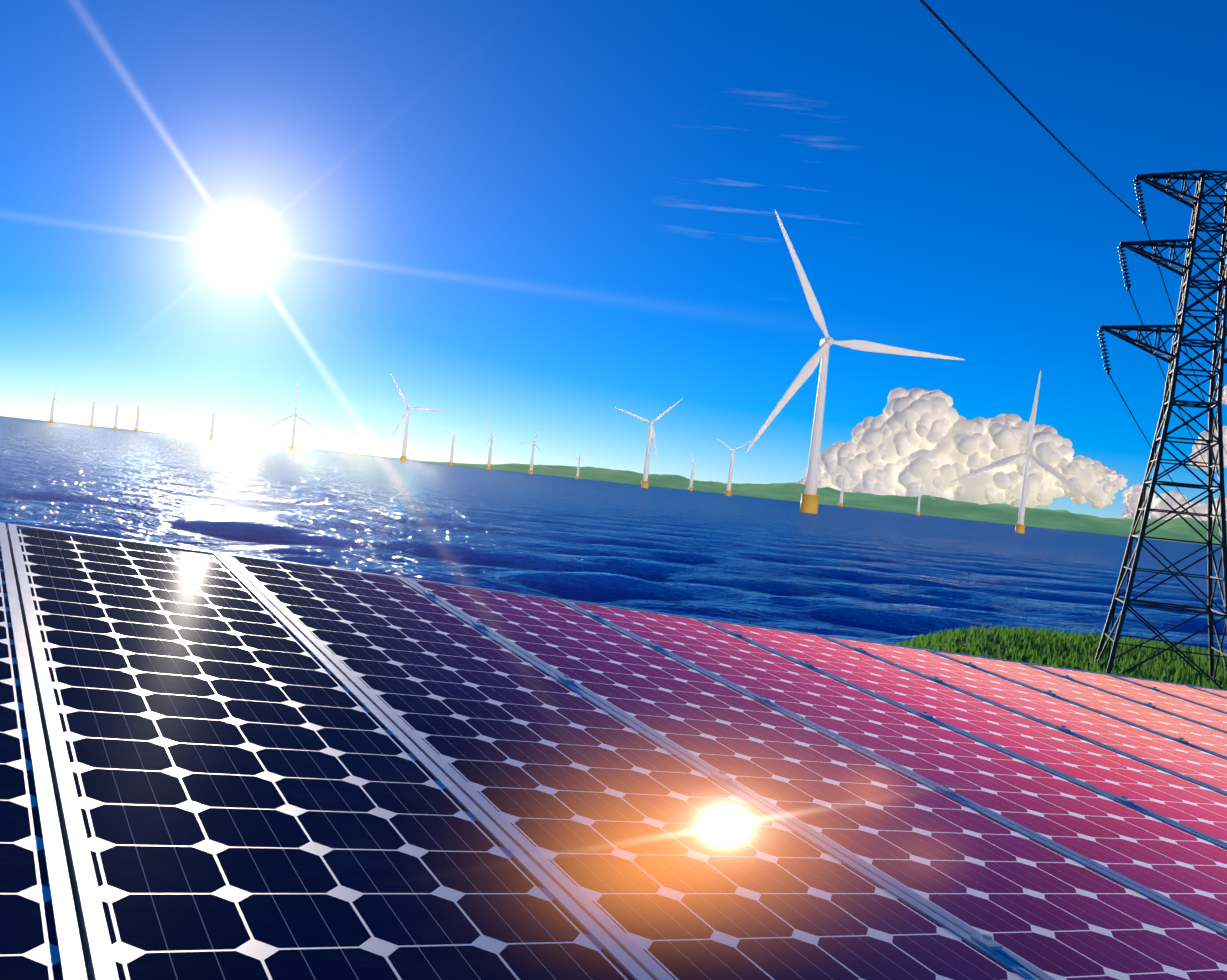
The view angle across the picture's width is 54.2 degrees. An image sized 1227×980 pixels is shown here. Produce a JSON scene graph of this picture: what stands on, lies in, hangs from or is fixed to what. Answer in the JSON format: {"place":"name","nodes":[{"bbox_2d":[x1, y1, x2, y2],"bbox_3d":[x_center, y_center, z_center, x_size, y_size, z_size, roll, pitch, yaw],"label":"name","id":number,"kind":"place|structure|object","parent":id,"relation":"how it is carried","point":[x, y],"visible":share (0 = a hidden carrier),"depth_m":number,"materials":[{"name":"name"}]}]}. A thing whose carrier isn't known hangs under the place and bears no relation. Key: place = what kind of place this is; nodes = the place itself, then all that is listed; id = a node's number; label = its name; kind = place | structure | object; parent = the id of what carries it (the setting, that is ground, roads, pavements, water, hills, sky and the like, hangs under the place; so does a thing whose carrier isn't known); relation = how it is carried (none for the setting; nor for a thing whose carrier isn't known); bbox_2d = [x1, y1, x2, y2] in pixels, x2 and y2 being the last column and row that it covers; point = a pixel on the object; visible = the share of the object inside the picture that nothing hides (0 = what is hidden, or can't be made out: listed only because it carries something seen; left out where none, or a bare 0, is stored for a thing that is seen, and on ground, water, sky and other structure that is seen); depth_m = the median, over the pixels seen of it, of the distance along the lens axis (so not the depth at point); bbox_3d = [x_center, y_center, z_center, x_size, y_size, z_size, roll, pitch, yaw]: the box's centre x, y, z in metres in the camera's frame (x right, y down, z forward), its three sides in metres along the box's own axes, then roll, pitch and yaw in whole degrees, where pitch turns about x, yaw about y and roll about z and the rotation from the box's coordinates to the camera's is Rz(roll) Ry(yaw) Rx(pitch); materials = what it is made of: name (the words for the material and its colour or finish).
{"place":"outdoors","nodes":[
{"label":"outdoors","id":0,"kind":"place"},
{"bbox_2d":[0,416,419,460],"bbox_3d":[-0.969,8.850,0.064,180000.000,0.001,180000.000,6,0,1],"label":"horizon haze","id":1,"kind":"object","parent":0,"point":[206,438],"depth_m":17120.11,"materials":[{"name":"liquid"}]},
{"bbox_2d":[0,417,1226,653],"bbox_3d":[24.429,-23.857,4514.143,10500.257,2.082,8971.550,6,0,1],"label":"sea waves","id":2,"kind":"object","parent":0,"point":[888,577],"visible":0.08,"depth_m":160.69,"materials":[{"name":"liquid"}]},
{"bbox_2d":[43,386,62,422],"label":"turbine","id":3,"kind":"object","parent":2,"relation":"on","point":[51,420],"depth_m":5418.96,"materials":[{"name":"white metal"}]},
{"bbox_2d":[89,392,104,426],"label":"turbine","id":4,"kind":"object","parent":2,"relation":"on","point":[92,418],"depth_m":5488.47,"materials":[{"name":"white metal"}]},
{"bbox_2d":[109,398,124,429],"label":"turbine","id":5,"kind":"object","parent":2,"relation":"on","point":[115,427],"depth_m":5989.07,"materials":[{"name":"white metal"}]},
{"bbox_2d":[129,396,146,431],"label":"turbine","id":6,"kind":"object","parent":2,"relation":"on","point":[136,429],"depth_m":6026.05,"materials":[{"name":"white metal"}]},
{"bbox_2d":[207,406,219,439],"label":"turbine","id":7,"kind":"object","parent":2,"relation":"on","point":[211,437],"depth_m":5677.30,"materials":[{"name":"white metal"}]},
{"bbox_2d":[265,380,323,450],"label":"turbine","id":8,"kind":"object","parent":2,"relation":"on","point":[294,425],"depth_m":2572.11,"materials":[{"name":"white metal"}]},
{"bbox_2d":[388,374,447,461],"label":"turbine","id":9,"kind":"object","parent":2,"relation":"on","point":[403,457],"depth_m":2711.03,"materials":[{"name":"white metal"}]},
{"bbox_2d":[442,427,464,465],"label":"turbine","id":10,"kind":"object","parent":2,"relation":"on","point":[451,462],"depth_m":4947.05,"materials":[{"name":"white metal"}]},
{"bbox_2d":[482,418,504,469],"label":"turbine","id":11,"kind":"object","parent":2,"relation":"on","point":[488,466],"depth_m":4467.98,"materials":[{"name":"white metal"}]},
{"bbox_2d":[519,429,541,473],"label":"turbine","id":12,"kind":"object","parent":2,"relation":"in","point":[530,470],"depth_m":4980.57,"materials":[{"name":"white metal"}]},
{"bbox_2d":[572,449,584,478],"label":"turbine","id":13,"kind":"object","parent":2,"relation":"in","point":[577,476],"depth_m":6490.96,"materials":[{"name":"white metal"}]},
{"bbox_2d":[615,398,682,487],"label":"turbine","id":14,"kind":"object","parent":2,"relation":"on","point":[645,481],"depth_m":2491.20,"materials":[{"name":"white metal"}]},
{"bbox_2d":[686,458,699,490],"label":"turbine","id":15,"kind":"object","parent":2,"relation":"in","point":[690,487],"depth_m":6479.03,"materials":[{"name":"white metal"}]},
{"bbox_2d":[716,438,751,495],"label":"turbine","id":16,"kind":"object","parent":2,"relation":"in","point":[728,491],"depth_m":3476.70,"materials":[{"name":"white metal"}]},
{"bbox_2d":[834,473,847,506],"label":"turbine","id":17,"kind":"object","parent":2,"relation":"in","point":[840,503],"depth_m":6377.71,"materials":[{"name":"white metal"}]},
{"bbox_2d":[745,210,964,513],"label":"turbine","id":18,"kind":"object","parent":2,"relation":"in","point":[809,500],"depth_m":835.92,"materials":[{"name":"white metal"}]},
{"bbox_2d":[905,468,933,514],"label":"turbine","id":19,"kind":"object","parent":2,"relation":"on","point":[918,512],"depth_m":4354.90,"materials":[{"name":"white metal"}]},
{"bbox_2d":[949,370,1096,533],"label":"turbine","id":20,"kind":"object","parent":2,"relation":"in","point":[1020,525],"visible":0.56,"depth_m":1035.86,"materials":[{"name":"white metal"}]},
{"bbox_2d":[0,0,1226,519],"label":"sky","id":21,"kind":"structure","parent":0,"point":[552,217],"materials":[{"name":"blue"}]},
{"bbox_2d":[408,460,1226,546],"bbox_3d":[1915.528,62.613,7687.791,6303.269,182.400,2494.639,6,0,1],"label":"coast hills","id":22,"kind":"structure","parent":0,"point":[1179,528],"depth_m":7017.62,"materials":[{"name":"green"}]},
{"bbox_2d":[793,387,1118,508],"bbox_3d":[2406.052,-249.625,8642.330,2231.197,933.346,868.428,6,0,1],"label":"cloud","id":23,"kind":"structure","parent":0,"point":[902,442],"depth_m":8431.88,"materials":[{"name":"white"}]},
{"bbox_2d":[908,634,1221,688],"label":"grass mound","id":24,"kind":"object","parent":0,"point":[964,649],"depth_m":58.05,"materials":[{"name":"green plant"}]},
{"bbox_2d":[893,624,1226,689],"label":"grass tufts","id":25,"kind":"object","parent":24,"relation":"on","point":[1074,643],"visible":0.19,"depth_m":58.23,"materials":[{"name":"green plant"}]},
{"bbox_2d":[1087,170,1226,689],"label":"pylon","id":26,"kind":"object","parent":24,"relation":"on","point":[1155,457],"visible":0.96,"depth_m":51.43,"materials":[{"name":"grey metal"}]},
{"bbox_2d":[919,0,1226,537],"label":"power lines","id":27,"kind":"structure","parent":26,"relation":"attached to","point":[925,4],"depth_m":40.47,"materials":[{"name":"grey metal"}]},
{"bbox_2d":[1119,511,1158,519],"bbox_3d":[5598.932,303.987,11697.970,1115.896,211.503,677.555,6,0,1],"label":"cloud","id":28,"kind":"structure","parent":0,"point":[1125,515],"depth_m":11852.11,"materials":[{"name":"white"}]},
{"bbox_2d":[1103,466,1226,520],"bbox_3d":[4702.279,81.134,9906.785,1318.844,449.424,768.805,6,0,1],"label":"cloud","id":29,"kind":"structure","parent":0,"point":[1131,495],"depth_m":9958.72,"materials":[{"name":"white"}]},
{"bbox_2d":[1188,426,1226,471],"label":"cloud","id":30,"kind":"structure","parent":0,"point":[1204,434],"depth_m":8872.45,"materials":[{"name":"white"}]},
{"bbox_2d":[1216,385,1226,404],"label":"cloud","id":31,"kind":"structure","parent":0,"point":[1224,397],"depth_m":8820.97,"materials":[{"name":"white"}]},
{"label":"building roof","id":32,"kind":"object","parent":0,"visible":0},
{"bbox_2d":[0,522,1226,979],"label":"solar array","id":33,"kind":"object","parent":32,"relation":"on","point":[220,766],"visible":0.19,"depth_m":3.46,"materials":[{"name":"blue"}]}
]}

